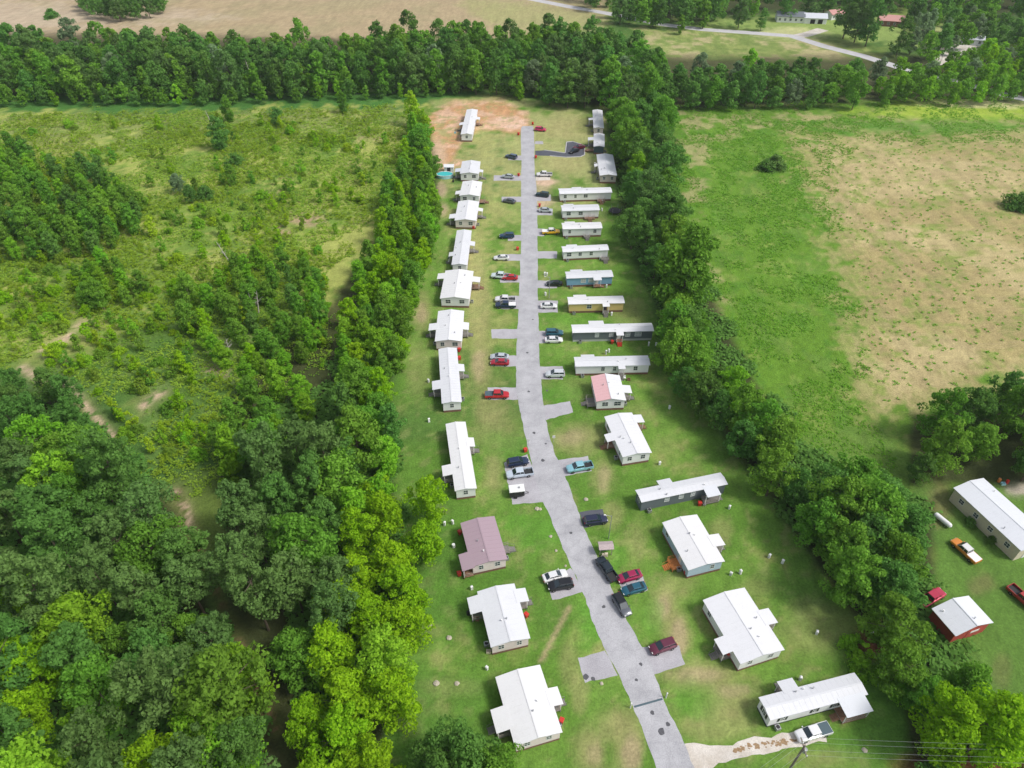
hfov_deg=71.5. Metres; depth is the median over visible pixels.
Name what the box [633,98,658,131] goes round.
broadleaf tree
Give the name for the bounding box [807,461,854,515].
broadleaf tree
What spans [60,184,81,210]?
slender tree
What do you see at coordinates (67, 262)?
sapling
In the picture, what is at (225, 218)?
bush
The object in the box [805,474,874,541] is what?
broadleaf tree
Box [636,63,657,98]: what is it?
broadleaf tree
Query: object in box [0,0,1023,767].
ground
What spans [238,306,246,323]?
sapling
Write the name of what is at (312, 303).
slender tree
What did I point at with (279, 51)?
broadleaf tree
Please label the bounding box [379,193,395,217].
slender tree
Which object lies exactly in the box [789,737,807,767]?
utility pole
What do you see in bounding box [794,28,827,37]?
lane
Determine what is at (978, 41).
outbuilding
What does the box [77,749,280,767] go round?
pine woodland
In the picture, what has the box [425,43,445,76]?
broadleaf tree
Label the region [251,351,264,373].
slender tree
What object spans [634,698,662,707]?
speed bump
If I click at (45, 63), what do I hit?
broadleaf tree
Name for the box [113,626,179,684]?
pine tree
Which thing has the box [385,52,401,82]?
broadleaf tree
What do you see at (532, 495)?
driveway
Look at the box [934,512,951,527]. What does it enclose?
storage tank
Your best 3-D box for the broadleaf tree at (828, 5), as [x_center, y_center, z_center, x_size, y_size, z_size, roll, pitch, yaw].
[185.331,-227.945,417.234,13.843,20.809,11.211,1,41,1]
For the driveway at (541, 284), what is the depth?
203.06 m
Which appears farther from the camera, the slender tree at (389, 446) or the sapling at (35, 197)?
the sapling at (35, 197)
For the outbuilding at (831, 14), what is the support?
on the ground
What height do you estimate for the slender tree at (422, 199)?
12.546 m
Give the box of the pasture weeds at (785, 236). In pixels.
[674,95,1023,471]
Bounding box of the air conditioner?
[774,724,781,731]
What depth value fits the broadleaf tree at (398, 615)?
114.97 m
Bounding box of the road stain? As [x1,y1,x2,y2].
[526,319,669,734]
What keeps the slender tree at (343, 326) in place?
on the ground
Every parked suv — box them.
[499,232,513,238]
[505,153,517,159]
[506,456,528,467]
[534,126,545,131]
[535,191,549,197]
[545,328,562,336]
[545,369,564,377]
[547,577,573,592]
[583,513,607,526]
[611,591,631,616]
[648,636,676,655]
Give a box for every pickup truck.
[485,389,508,399]
[491,271,510,278]
[495,294,515,301]
[495,300,515,308]
[506,467,533,479]
[536,170,551,176]
[542,227,559,234]
[566,460,593,473]
[595,556,619,583]
[794,721,833,743]
[923,587,946,607]
[950,538,982,563]
[1006,583,1023,603]
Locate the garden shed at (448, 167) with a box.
[443,164,453,172]
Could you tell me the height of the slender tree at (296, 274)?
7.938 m
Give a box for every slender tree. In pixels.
[0,131,17,156]
[0,148,9,166]
[0,159,9,182]
[0,164,15,183]
[0,185,5,204]
[0,221,9,243]
[0,226,14,251]
[2,171,22,192]
[2,181,25,208]
[3,147,24,174]
[3,237,21,259]
[5,210,25,238]
[9,159,21,174]
[11,195,27,204]
[12,58,27,89]
[12,174,32,202]
[13,135,35,155]
[14,139,33,161]
[15,199,39,229]
[19,164,36,189]
[23,156,41,178]
[23,236,39,259]
[24,199,39,217]
[25,152,40,171]
[25,228,43,251]
[31,61,56,84]
[34,170,51,190]
[35,177,50,203]
[37,182,56,207]
[37,217,51,231]
[37,223,61,250]
[38,205,51,222]
[39,37,53,46]
[40,230,62,259]
[44,153,64,178]
[46,203,65,235]
[52,178,62,196]
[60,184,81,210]
[60,214,80,239]
[61,216,83,246]
[64,158,85,179]
[64,231,81,256]
[65,199,80,225]
[67,166,79,188]
[70,262,85,281]
[72,151,90,178]
[75,173,93,194]
[76,177,92,200]
[76,196,90,215]
[76,211,86,231]
[80,272,96,285]
[81,207,100,239]
[81,229,94,248]
[83,230,102,253]
[85,161,101,186]
[87,188,101,207]
[88,261,101,275]
[90,153,109,175]
[90,165,106,190]
[90,206,103,233]
[91,266,111,297]
[92,245,108,265]
[95,184,108,205]
[99,170,112,193]
[101,223,117,248]
[102,206,118,230]
[103,27,120,54]
[103,214,119,240]
[105,84,115,103]
[106,186,122,207]
[109,256,124,270]
[111,176,125,191]
[111,201,126,228]
[112,192,128,215]
[112,267,129,288]
[117,284,132,305]
[118,202,139,235]
[127,269,149,294]
[128,196,142,219]
[136,66,152,94]
[161,27,178,56]
[171,59,188,98]
[172,298,196,333]
[195,302,213,321]
[196,308,212,333]
[196,325,216,350]
[197,282,215,308]
[204,114,229,149]
[205,334,219,359]
[205,419,236,456]
[212,268,226,286]
[212,340,234,370]
[213,288,229,311]
[213,421,245,464]
[216,455,243,484]
[218,396,246,432]
[219,94,233,121]
[222,164,237,185]
[223,317,238,336]
[227,250,242,269]
[229,318,249,348]
[230,266,245,292]
[233,356,257,392]
[235,375,262,414]
[236,253,254,281]
[238,282,257,303]
[240,294,258,323]
[241,418,251,429]
[242,342,258,362]
[243,309,258,332]
[248,62,260,95]
[248,276,260,297]
[249,244,264,269]
[250,329,266,348]
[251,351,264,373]
[253,395,280,420]
[256,280,276,306]
[257,327,280,358]
[264,263,280,288]
[264,358,286,402]
[265,298,280,324]
[268,413,286,438]
[272,320,289,347]
[273,245,290,270]
[275,348,292,375]
[279,311,291,332]
[283,34,292,60]
[283,282,296,308]
[284,373,312,404]
[290,266,303,291]
[290,290,305,319]
[293,340,309,363]
[293,392,315,420]
[295,63,307,93]
[296,248,309,266]
[298,256,310,278]
[298,317,321,351]
[300,44,309,69]
[302,276,321,309]
[305,50,332,96]
[307,292,328,322]
[310,266,325,298]
[321,39,331,58]
[325,380,356,426]
[331,45,339,71]
[334,51,349,83]
[334,314,355,349]
[334,333,350,358]
[334,436,368,484]
[336,66,353,92]
[336,90,348,113]
[336,297,358,330]
[336,351,352,375]
[338,32,351,67]
[339,486,367,535]
[345,342,372,367]
[348,47,354,73]
[348,54,369,84]
[350,259,368,290]
[350,278,367,305]
[352,309,369,340]
[353,315,375,354]
[357,389,373,405]
[359,239,376,270]
[359,294,375,314]
[359,366,376,383]
[360,257,376,285]
[360,304,374,325]
[364,271,380,302]
[364,391,384,418]
[365,325,388,368]
[365,472,397,510]
[366,434,400,478]
[368,366,393,409]
[371,254,390,283]
[371,302,394,337]
[372,243,383,255]
[373,206,391,236]
[373,237,384,257]
[373,289,392,320]
[374,57,388,95]
[374,223,388,243]
[374,281,398,309]
[374,351,393,380]
[377,401,407,451]
[378,35,389,60]
[378,394,396,420]
[379,183,395,204]
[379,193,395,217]
[379,250,391,280]
[379,327,392,346]
[381,170,395,200]
[381,253,403,284]
[381,334,409,374]
[382,235,397,260]
[382,307,395,326]
[383,376,397,400]
[384,205,396,235]
[389,173,397,193]
[389,205,408,228]
[389,277,403,301]
[390,218,407,247]
[392,293,416,338]
[393,156,412,181]
[393,178,405,204]
[393,248,407,276]
[393,332,410,360]
[394,191,409,211]
[396,137,410,159]
[396,229,415,253]
[398,151,409,175]
[399,229,416,260]
[400,198,412,221]
[400,289,415,313]
[401,135,410,146]
[401,174,412,193]
[401,258,425,296]
[402,178,411,200]
[402,205,410,227]
[403,90,419,122]
[403,159,416,184]
[406,147,416,169]
[407,111,417,134]
[407,280,419,307]
[408,214,419,244]
[409,246,429,271]
[410,187,422,207]
[411,179,423,195]
[413,199,423,213]
[414,151,421,166]
[414,155,431,178]
[415,168,425,182]
[415,207,423,224]
[416,192,434,220]
[416,220,436,256]
[417,108,428,123]
[417,210,439,247]
[417,236,431,267]
[419,115,434,138]
[420,162,435,189]
[423,180,435,205]
[426,182,440,210]
[429,198,443,218]
[432,213,440,233]
[468,20,479,48]
[483,38,499,72]
[498,54,512,87]
[508,59,523,97]
[516,40,531,74]
[525,38,534,60]
[595,60,606,77]
[648,0,658,26]
[677,14,684,34]
[698,0,711,28]
[906,26,922,54]
[915,11,933,41]
[927,8,938,30]
[940,17,953,29]
[966,5,977,22]
[969,13,988,38]
[1015,0,1023,20]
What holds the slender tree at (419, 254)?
on the ground
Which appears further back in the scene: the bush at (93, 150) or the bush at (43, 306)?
the bush at (93, 150)
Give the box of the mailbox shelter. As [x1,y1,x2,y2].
[598,541,613,555]
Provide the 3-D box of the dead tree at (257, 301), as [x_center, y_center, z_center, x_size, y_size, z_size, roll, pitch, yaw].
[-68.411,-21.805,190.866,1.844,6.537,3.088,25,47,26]
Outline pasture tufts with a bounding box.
[815,137,1023,401]
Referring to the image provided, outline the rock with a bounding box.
[433,680,439,685]
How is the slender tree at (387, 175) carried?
on the ground
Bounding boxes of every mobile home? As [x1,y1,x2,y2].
[426,309,472,349]
[428,347,468,412]
[434,269,483,307]
[439,421,479,499]
[446,229,478,269]
[447,200,485,228]
[452,160,485,181]
[453,180,488,204]
[457,109,482,141]
[458,516,515,578]
[467,583,533,654]
[486,665,566,752]
[558,187,611,204]
[561,204,599,221]
[561,221,602,240]
[561,244,608,263]
[565,269,613,287]
[567,295,624,315]
[571,321,653,346]
[574,354,649,380]
[580,373,634,410]
[585,133,604,153]
[586,109,603,133]
[591,153,616,183]
[599,412,651,465]
[635,472,727,510]
[662,514,725,578]
[702,587,784,670]
[757,673,872,726]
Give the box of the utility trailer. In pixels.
[508,484,527,498]
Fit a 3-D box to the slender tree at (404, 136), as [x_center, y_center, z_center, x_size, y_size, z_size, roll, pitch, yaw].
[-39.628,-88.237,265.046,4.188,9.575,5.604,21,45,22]
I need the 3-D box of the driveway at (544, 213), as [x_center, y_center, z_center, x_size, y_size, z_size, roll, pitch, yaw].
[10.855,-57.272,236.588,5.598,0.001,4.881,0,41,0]
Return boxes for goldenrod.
[0,106,429,500]
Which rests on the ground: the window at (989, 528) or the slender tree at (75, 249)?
the slender tree at (75, 249)
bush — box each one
[0,290,12,305]
[7,228,18,240]
[10,303,32,319]
[18,274,28,282]
[25,127,37,135]
[37,302,49,312]
[37,311,57,323]
[41,263,62,277]
[42,284,63,297]
[43,8,60,19]
[43,174,51,185]
[44,358,58,367]
[45,340,67,359]
[50,319,69,334]
[54,251,68,265]
[63,118,79,128]
[66,270,73,279]
[69,125,78,130]
[71,351,95,370]
[79,265,92,278]
[79,303,94,317]
[85,367,98,377]
[87,148,101,156]
[93,347,109,360]
[93,387,102,396]
[97,344,108,349]
[98,337,107,346]
[108,158,115,164]
[112,345,128,358]
[115,424,140,444]
[130,423,146,436]
[138,292,153,303]
[142,369,158,385]
[145,322,159,333]
[148,357,162,368]
[151,285,161,294]
[157,324,167,331]
[158,400,177,417]
[159,210,175,219]
[161,447,176,457]
[165,278,178,292]
[167,252,185,265]
[168,329,180,335]
[177,430,197,446]
[179,282,199,295]
[186,446,209,462]
[188,204,195,211]
[189,216,206,229]
[189,300,198,310]
[191,230,204,240]
[194,185,214,200]
[194,203,206,210]
[205,216,217,225]
[214,234,229,245]
[221,213,232,221]
[223,152,245,166]
[239,203,249,210]
[252,189,269,202]
[268,107,282,117]
[268,133,279,140]
[271,115,284,126]
[271,144,280,151]
[284,125,294,135]
[307,130,320,140]
[309,179,319,187]
[312,245,324,255]
[315,314,328,325]
[321,302,331,310]
[322,142,332,150]
[325,184,340,191]
[342,142,354,151]
[755,159,775,172]
[758,154,786,172]
[835,633,864,660]
[844,653,874,683]
[866,664,892,692]
[889,680,908,708]
[889,685,932,721]
[914,757,954,767]
[964,516,976,528]
[986,535,996,544]
[1000,191,1023,210]
[1007,198,1023,213]
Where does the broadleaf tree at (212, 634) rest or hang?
on the ground
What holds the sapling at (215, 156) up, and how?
on the ground
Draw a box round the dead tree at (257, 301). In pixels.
[254,291,261,312]
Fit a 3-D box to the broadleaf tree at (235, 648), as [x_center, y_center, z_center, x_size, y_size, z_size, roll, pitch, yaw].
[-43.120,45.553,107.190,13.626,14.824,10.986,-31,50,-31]
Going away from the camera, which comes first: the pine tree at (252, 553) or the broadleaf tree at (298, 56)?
the pine tree at (252, 553)
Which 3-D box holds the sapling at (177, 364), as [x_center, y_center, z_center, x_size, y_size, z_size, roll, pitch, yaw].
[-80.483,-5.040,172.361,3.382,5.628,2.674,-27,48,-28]
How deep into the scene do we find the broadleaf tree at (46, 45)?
321.68 m
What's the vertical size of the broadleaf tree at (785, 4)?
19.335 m
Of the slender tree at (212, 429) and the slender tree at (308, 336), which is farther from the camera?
the slender tree at (308, 336)
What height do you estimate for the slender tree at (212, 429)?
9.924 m
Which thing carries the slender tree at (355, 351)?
on the ground
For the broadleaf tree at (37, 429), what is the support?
on the ground
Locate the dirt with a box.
[732,738,796,752]
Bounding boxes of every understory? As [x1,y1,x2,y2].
[0,394,272,767]
[224,133,437,760]
[611,105,998,754]
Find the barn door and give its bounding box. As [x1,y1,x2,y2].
[964,627,981,637]
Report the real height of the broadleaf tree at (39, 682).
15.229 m
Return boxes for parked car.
[490,352,508,358]
[490,358,508,365]
[494,254,508,260]
[501,173,514,178]
[502,198,516,203]
[502,274,517,280]
[538,207,552,212]
[540,302,556,308]
[541,568,567,582]
[544,336,562,343]
[546,280,562,286]
[569,147,579,153]
[573,144,585,148]
[616,569,642,583]
[620,581,647,596]
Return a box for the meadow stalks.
[0,103,408,474]
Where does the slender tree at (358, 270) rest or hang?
on the ground
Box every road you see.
[516,126,693,767]
[530,0,1023,100]
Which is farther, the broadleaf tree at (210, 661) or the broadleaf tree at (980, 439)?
the broadleaf tree at (980, 439)
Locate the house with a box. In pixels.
[775,11,827,23]
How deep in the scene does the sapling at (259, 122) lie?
290.53 m
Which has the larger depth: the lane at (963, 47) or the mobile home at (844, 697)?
the lane at (963, 47)
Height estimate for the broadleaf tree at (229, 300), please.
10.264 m
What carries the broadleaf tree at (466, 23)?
on the ground
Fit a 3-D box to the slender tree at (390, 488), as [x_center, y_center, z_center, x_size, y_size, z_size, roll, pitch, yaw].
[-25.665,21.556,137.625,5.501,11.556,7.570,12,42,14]
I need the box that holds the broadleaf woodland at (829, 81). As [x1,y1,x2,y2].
[0,0,1023,190]
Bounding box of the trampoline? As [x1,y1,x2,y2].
[608,205,621,214]
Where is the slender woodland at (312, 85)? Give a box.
[0,3,1020,296]
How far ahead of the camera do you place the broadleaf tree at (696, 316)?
173.12 m
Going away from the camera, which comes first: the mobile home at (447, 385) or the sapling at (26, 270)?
the mobile home at (447, 385)
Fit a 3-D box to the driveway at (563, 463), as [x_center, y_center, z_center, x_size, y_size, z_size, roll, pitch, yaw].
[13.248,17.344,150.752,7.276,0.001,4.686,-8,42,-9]
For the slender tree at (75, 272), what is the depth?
197.37 m
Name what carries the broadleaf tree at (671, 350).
on the ground
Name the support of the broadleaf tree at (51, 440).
on the ground
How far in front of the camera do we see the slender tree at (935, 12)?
379.41 m
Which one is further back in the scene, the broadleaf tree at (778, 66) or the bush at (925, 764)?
the broadleaf tree at (778, 66)
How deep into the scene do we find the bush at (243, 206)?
236.68 m
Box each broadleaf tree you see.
[0,22,25,59]
[0,42,24,78]
[0,58,16,94]
[0,205,13,231]
[0,383,32,418]
[0,572,59,620]
[0,632,65,708]
[0,686,56,743]
[0,726,76,767]
[2,413,65,455]
[8,203,39,240]
[11,46,26,60]
[17,69,36,100]
[17,450,84,501]
[23,48,52,83]
[27,24,45,49]
[28,617,90,674]
[30,51,61,96]
[30,367,70,401]
[31,431,75,473]
[31,589,113,658]
[42,42,66,75]
[43,472,97,526]
[47,421,107,477]
[51,395,90,427]
[53,54,83,100]
[55,649,141,737]
[56,16,88,62]
[57,40,76,55]
[57,682,123,726]
[63,42,87,70]
[74,281,97,303]
[75,45,101,79]
[80,277,110,309]
[80,459,122,501]
[84,43,105,72]
[86,21,112,54]
[86,66,110,95]
[88,192,112,223]
[92,621,141,667]
[99,44,121,71]
[100,52,126,72]
[101,63,128,89]
[103,56,137,99]
[111,514,190,583]
[113,184,133,204]
[116,31,148,84]
[119,28,137,60]
[120,729,191,767]
[123,189,145,209]
[124,30,140,53]
[134,41,155,78]
[141,38,170,71]
[142,25,163,52]
[142,60,171,95]
[153,37,170,53]
[160,612,207,654]
[162,53,177,75]
[166,31,196,74]
[166,686,231,753]
[168,173,184,192]
[169,45,197,87]
[171,640,279,756]
[172,270,199,302]
[175,23,194,46]
[178,46,202,83]
[181,184,197,202]
[181,641,279,718]
[186,31,209,58]
[191,42,217,82]
[193,49,221,99]
[195,717,268,767]
[204,31,223,50]
[205,43,227,81]
[218,293,242,321]
[222,29,246,49]
[223,43,232,72]
[228,40,252,85]
[233,42,249,71]
[234,36,250,51]
[237,416,287,472]
[263,32,286,59]
[265,512,339,592]
[265,625,326,693]
[267,41,300,86]
[267,57,290,98]
[282,62,307,96]
[282,690,327,761]
[287,314,307,338]
[289,17,310,56]
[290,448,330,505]
[292,45,308,77]
[296,744,358,767]
[301,447,369,514]
[304,616,356,689]
[304,699,372,762]
[305,37,333,72]
[311,577,375,632]
[312,665,378,738]
[316,425,358,453]
[327,403,382,474]
[333,357,381,405]
[338,506,382,558]
[341,551,377,591]
[342,732,405,767]
[343,588,389,647]
[347,33,368,59]
[349,50,373,89]
[354,404,386,450]
[355,618,418,691]
[356,474,396,512]
[359,35,378,75]
[363,663,422,737]
[365,489,404,536]
[368,19,388,45]
[368,36,394,72]
[369,533,415,595]
[374,595,435,655]
[376,563,432,614]
[384,31,396,58]
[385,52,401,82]
[386,38,406,90]
[387,23,409,51]
[399,9,419,46]
[399,518,445,566]
[400,474,448,522]
[406,29,427,53]
[406,735,454,767]
[408,123,434,151]
[411,132,428,151]
[413,53,438,83]
[418,150,442,175]
[422,714,501,767]
[424,48,445,87]
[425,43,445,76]
[430,18,443,44]
[435,26,458,52]
[441,33,457,69]
[442,43,461,77]
[445,44,473,93]
[446,20,466,44]
[456,32,475,60]
[457,19,470,42]
[461,44,480,75]
[461,47,478,88]
[461,49,487,94]
[466,21,489,69]
[470,741,523,767]
[482,48,511,95]
[498,38,525,75]
[510,33,522,63]
[516,59,531,87]
[523,59,545,96]
[525,22,542,53]
[526,38,546,79]
[538,62,560,104]
[539,25,557,49]
[542,55,559,94]
[544,16,572,48]
[547,39,568,73]
[552,68,582,107]
[563,36,587,73]
[565,21,583,42]
[581,14,601,48]
[589,33,604,58]
[592,38,613,59]
[593,45,614,75]
[594,67,610,99]
[597,54,621,97]
[597,71,628,107]
[604,96,634,130]
[605,27,619,54]
[608,117,641,156]
[611,204,646,248]
[613,32,628,47]
[613,101,639,141]
[615,117,650,163]
[617,55,632,74]
[621,168,652,204]
[622,132,659,171]
[625,65,649,94]
[626,29,644,58]
[627,150,648,183]
[628,38,650,67]
[628,197,658,230]
[628,220,661,263]
[632,49,657,64]
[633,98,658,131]
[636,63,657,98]
[637,67,664,113]
[638,243,663,277]
[641,61,653,89]
[642,89,662,114]
[645,140,690,187]
[645,181,679,227]
[646,120,673,159]
[646,132,686,170]
[648,327,691,375]
[650,97,668,127]
[650,187,694,243]
[651,46,668,64]
[651,51,667,80]
[651,94,680,129]
[651,114,670,131]
[651,219,720,306]
[652,63,672,89]
[652,213,688,257]
[655,166,680,195]
[655,299,694,341]
[656,292,693,318]
[659,240,711,291]
[663,303,705,334]
[664,316,696,355]
[665,256,705,308]
[667,366,698,400]
[670,63,687,86]
[678,332,714,370]
[680,350,716,386]
[680,370,723,419]
[689,52,710,80]
[694,309,711,328]
[698,326,716,353]
[701,388,735,430]
[702,74,726,109]
[707,366,733,389]
[708,365,755,409]
[722,419,767,458]
[723,381,766,433]
[728,60,745,83]
[732,64,752,104]
[738,398,782,444]
[741,65,771,101]
[742,48,759,70]
[747,69,768,108]
[747,447,800,498]
[754,415,803,461]
[755,8,769,30]
[765,59,785,90]
[779,0,800,17]
[781,467,812,506]
[792,492,842,557]
[799,488,843,512]
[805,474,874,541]
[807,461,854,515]
[812,515,875,576]
[816,0,838,12]
[818,539,891,611]
[827,452,885,491]
[833,0,862,38]
[841,511,896,565]
[846,69,872,109]
[846,474,911,532]
[854,591,936,658]
[855,0,887,46]
[860,554,930,620]
[869,529,929,581]
[873,473,912,511]
[873,632,931,698]
[878,468,891,476]
[879,0,897,12]
[887,16,915,55]
[893,504,935,558]
[900,674,942,713]
[905,451,937,485]
[906,0,927,22]
[907,680,989,767]
[914,386,974,436]
[920,417,973,476]
[926,682,1023,767]
[933,23,954,58]
[938,660,995,699]
[949,385,998,429]
[957,422,1007,461]
[978,0,1000,21]
[986,369,1023,412]
[990,384,1023,435]
[1009,449,1023,481]
[1015,431,1023,457]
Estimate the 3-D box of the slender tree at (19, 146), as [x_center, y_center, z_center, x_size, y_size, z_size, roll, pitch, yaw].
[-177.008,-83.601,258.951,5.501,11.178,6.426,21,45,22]
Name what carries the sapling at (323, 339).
on the ground
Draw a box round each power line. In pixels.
[762,737,963,766]
[772,743,994,765]
[782,750,974,767]
[791,756,1000,767]
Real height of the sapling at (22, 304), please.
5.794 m
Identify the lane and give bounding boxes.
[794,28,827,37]
[935,44,976,64]
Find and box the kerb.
[545,141,584,157]
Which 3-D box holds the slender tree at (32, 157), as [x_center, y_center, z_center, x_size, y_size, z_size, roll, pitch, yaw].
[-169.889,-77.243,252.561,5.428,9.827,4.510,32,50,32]
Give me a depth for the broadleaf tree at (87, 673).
101.89 m
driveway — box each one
[488,387,517,399]
[491,329,516,338]
[491,355,515,366]
[494,175,520,180]
[497,296,518,308]
[500,275,519,282]
[501,197,520,201]
[503,254,520,260]
[504,455,542,503]
[508,235,520,240]
[535,142,583,156]
[536,176,550,180]
[537,194,550,200]
[537,209,552,214]
[537,228,543,235]
[538,251,556,258]
[538,280,556,287]
[538,300,557,312]
[539,331,558,342]
[540,366,562,379]
[544,401,572,419]
[550,568,581,599]
[558,456,591,475]
[578,651,616,682]
[579,509,603,527]
[619,577,647,593]
[642,645,684,673]
[685,732,826,767]
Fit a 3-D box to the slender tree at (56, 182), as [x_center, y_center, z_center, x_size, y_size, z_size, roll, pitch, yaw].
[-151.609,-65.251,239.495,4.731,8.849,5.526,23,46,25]
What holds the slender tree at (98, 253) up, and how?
on the ground
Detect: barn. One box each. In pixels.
[876,14,905,26]
[928,596,993,642]
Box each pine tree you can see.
[0,53,13,91]
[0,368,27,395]
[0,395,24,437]
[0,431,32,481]
[0,478,9,519]
[0,484,76,553]
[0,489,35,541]
[0,545,18,587]
[0,550,78,626]
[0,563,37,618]
[0,611,34,641]
[0,614,40,698]
[0,695,44,757]
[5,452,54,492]
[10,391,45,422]
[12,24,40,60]
[12,507,90,573]
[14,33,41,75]
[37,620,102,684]
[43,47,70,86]
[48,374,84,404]
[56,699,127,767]
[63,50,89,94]
[65,427,146,507]
[66,543,121,605]
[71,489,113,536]
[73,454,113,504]
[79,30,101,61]
[82,505,137,564]
[106,561,164,615]
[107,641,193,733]
[108,0,125,21]
[109,33,132,71]
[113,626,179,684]
[117,476,175,536]
[124,584,177,643]
[139,0,157,15]
[139,28,156,50]
[147,721,216,767]
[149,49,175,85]
[151,553,218,612]
[153,525,209,579]
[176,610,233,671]
[200,530,264,589]
[207,714,266,767]
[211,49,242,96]
[214,478,262,530]
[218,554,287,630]
[228,502,280,563]
[232,421,282,485]
[256,471,297,517]
[262,41,282,76]
[269,545,313,611]
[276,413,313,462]
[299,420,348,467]
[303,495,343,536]
[305,580,359,633]
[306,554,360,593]
[311,41,338,86]
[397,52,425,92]
[411,46,423,77]
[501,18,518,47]
[532,53,548,91]
[540,13,554,30]
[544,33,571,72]
[560,58,570,79]
[561,57,587,97]
[562,31,585,64]
[571,62,599,107]
[580,50,600,84]
[611,0,629,24]
[615,72,642,107]
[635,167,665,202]
[731,0,749,28]
[799,0,824,12]
[843,0,875,42]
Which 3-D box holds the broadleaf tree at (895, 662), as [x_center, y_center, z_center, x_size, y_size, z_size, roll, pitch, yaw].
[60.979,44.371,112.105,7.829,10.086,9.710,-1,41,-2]
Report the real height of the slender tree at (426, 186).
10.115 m
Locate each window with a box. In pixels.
[614,401,620,405]
[760,705,767,718]
[777,716,787,721]
[986,525,993,532]
[1003,541,1010,548]
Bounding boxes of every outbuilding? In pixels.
[823,9,844,19]
[960,35,985,45]
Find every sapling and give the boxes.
[0,312,6,329]
[7,332,15,340]
[12,291,28,305]
[15,308,25,321]
[16,298,32,315]
[18,287,25,296]
[23,249,31,260]
[24,268,36,283]
[24,286,30,294]
[29,188,39,202]
[29,257,41,271]
[29,282,43,299]
[29,323,43,339]
[33,290,40,301]
[36,250,47,264]
[37,277,47,293]
[41,343,52,357]
[46,217,57,232]
[50,304,62,318]
[53,272,61,282]
[54,350,65,362]
[57,350,73,366]
[59,314,70,323]
[62,363,73,375]
[65,258,70,266]
[69,333,83,350]
[71,276,81,291]
[76,298,84,304]
[76,353,86,367]
[79,322,92,341]
[87,314,94,325]
[88,368,99,381]
[90,329,100,345]
[94,319,99,327]
[101,333,116,349]
[103,308,116,323]
[105,325,115,333]
[106,147,116,159]
[106,397,121,411]
[107,330,117,342]
[110,290,118,300]
[112,353,123,366]
[112,408,124,421]
[115,314,126,329]
[123,410,138,426]
[126,318,139,334]
[126,354,138,370]
[128,354,136,365]
[128,383,134,393]
[132,329,145,350]
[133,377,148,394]
[134,293,142,304]
[136,362,143,374]
[138,191,148,204]
[138,366,145,379]
[141,366,155,384]
[143,437,154,452]
[144,214,157,236]
[145,173,155,186]
[147,316,157,331]
[149,148,155,157]
[153,114,163,128]
[153,429,167,443]
[154,236,166,251]
[154,303,167,319]
[155,253,168,269]
[158,145,167,158]
[158,421,166,433]
[162,359,178,378]
[163,222,172,233]
[165,158,174,172]
[166,287,174,297]
[167,389,186,411]
[171,214,179,225]
[171,421,192,442]
[174,207,183,223]
[174,355,185,371]
[175,352,192,373]
[176,338,184,346]
[182,350,192,364]
[183,342,193,353]
[183,414,197,432]
[186,322,197,338]
[186,368,197,384]
[190,176,198,190]
[197,245,207,259]
[197,423,211,442]
[198,266,207,279]
[200,204,205,215]
[202,262,208,271]
[205,207,214,217]
[206,372,215,382]
[213,154,221,169]
[215,217,225,232]
[218,230,230,244]
[219,224,227,234]
[222,265,230,276]
[224,121,232,134]
[224,184,232,194]
[226,272,231,281]
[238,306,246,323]
[242,217,251,229]
[247,170,254,183]
[253,228,260,240]
[254,204,264,220]
[256,217,263,227]
[257,112,263,125]
[260,360,267,373]
[265,122,272,133]
[265,194,277,209]
[266,316,275,331]
[271,135,276,143]
[272,225,281,242]
[276,115,283,126]
[278,236,283,246]
[280,191,287,202]
[282,213,288,226]
[284,177,290,191]
[286,124,292,133]
[289,179,295,189]
[289,192,296,204]
[295,159,305,172]
[299,217,305,229]
[304,306,315,323]
[312,135,318,146]
[315,188,323,202]
[316,332,327,347]
[319,325,327,338]
[319,358,324,366]
[320,274,328,289]
[330,188,338,198]
[331,135,337,144]
[331,174,336,184]
[332,223,339,233]
[333,194,340,206]
[347,187,356,200]
[351,158,360,173]
[358,171,365,185]
[358,193,365,204]
[365,172,372,182]
[381,131,388,143]
[852,642,875,658]
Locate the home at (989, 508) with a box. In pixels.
[949,478,1023,560]
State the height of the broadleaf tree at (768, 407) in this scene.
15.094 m
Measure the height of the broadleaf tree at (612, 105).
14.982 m
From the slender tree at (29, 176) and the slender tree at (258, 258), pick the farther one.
the slender tree at (29, 176)
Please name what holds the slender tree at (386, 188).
on the ground
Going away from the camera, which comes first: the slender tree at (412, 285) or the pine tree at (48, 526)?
the pine tree at (48, 526)
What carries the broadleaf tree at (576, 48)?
on the ground
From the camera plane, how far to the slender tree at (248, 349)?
173.47 m
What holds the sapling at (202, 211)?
on the ground
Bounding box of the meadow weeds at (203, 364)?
[0,105,407,496]
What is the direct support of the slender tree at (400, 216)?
on the ground
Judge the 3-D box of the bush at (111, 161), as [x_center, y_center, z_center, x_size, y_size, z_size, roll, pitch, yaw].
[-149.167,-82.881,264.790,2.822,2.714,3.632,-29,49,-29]
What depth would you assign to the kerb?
273.13 m
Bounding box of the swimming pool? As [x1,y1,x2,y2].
[436,171,452,178]

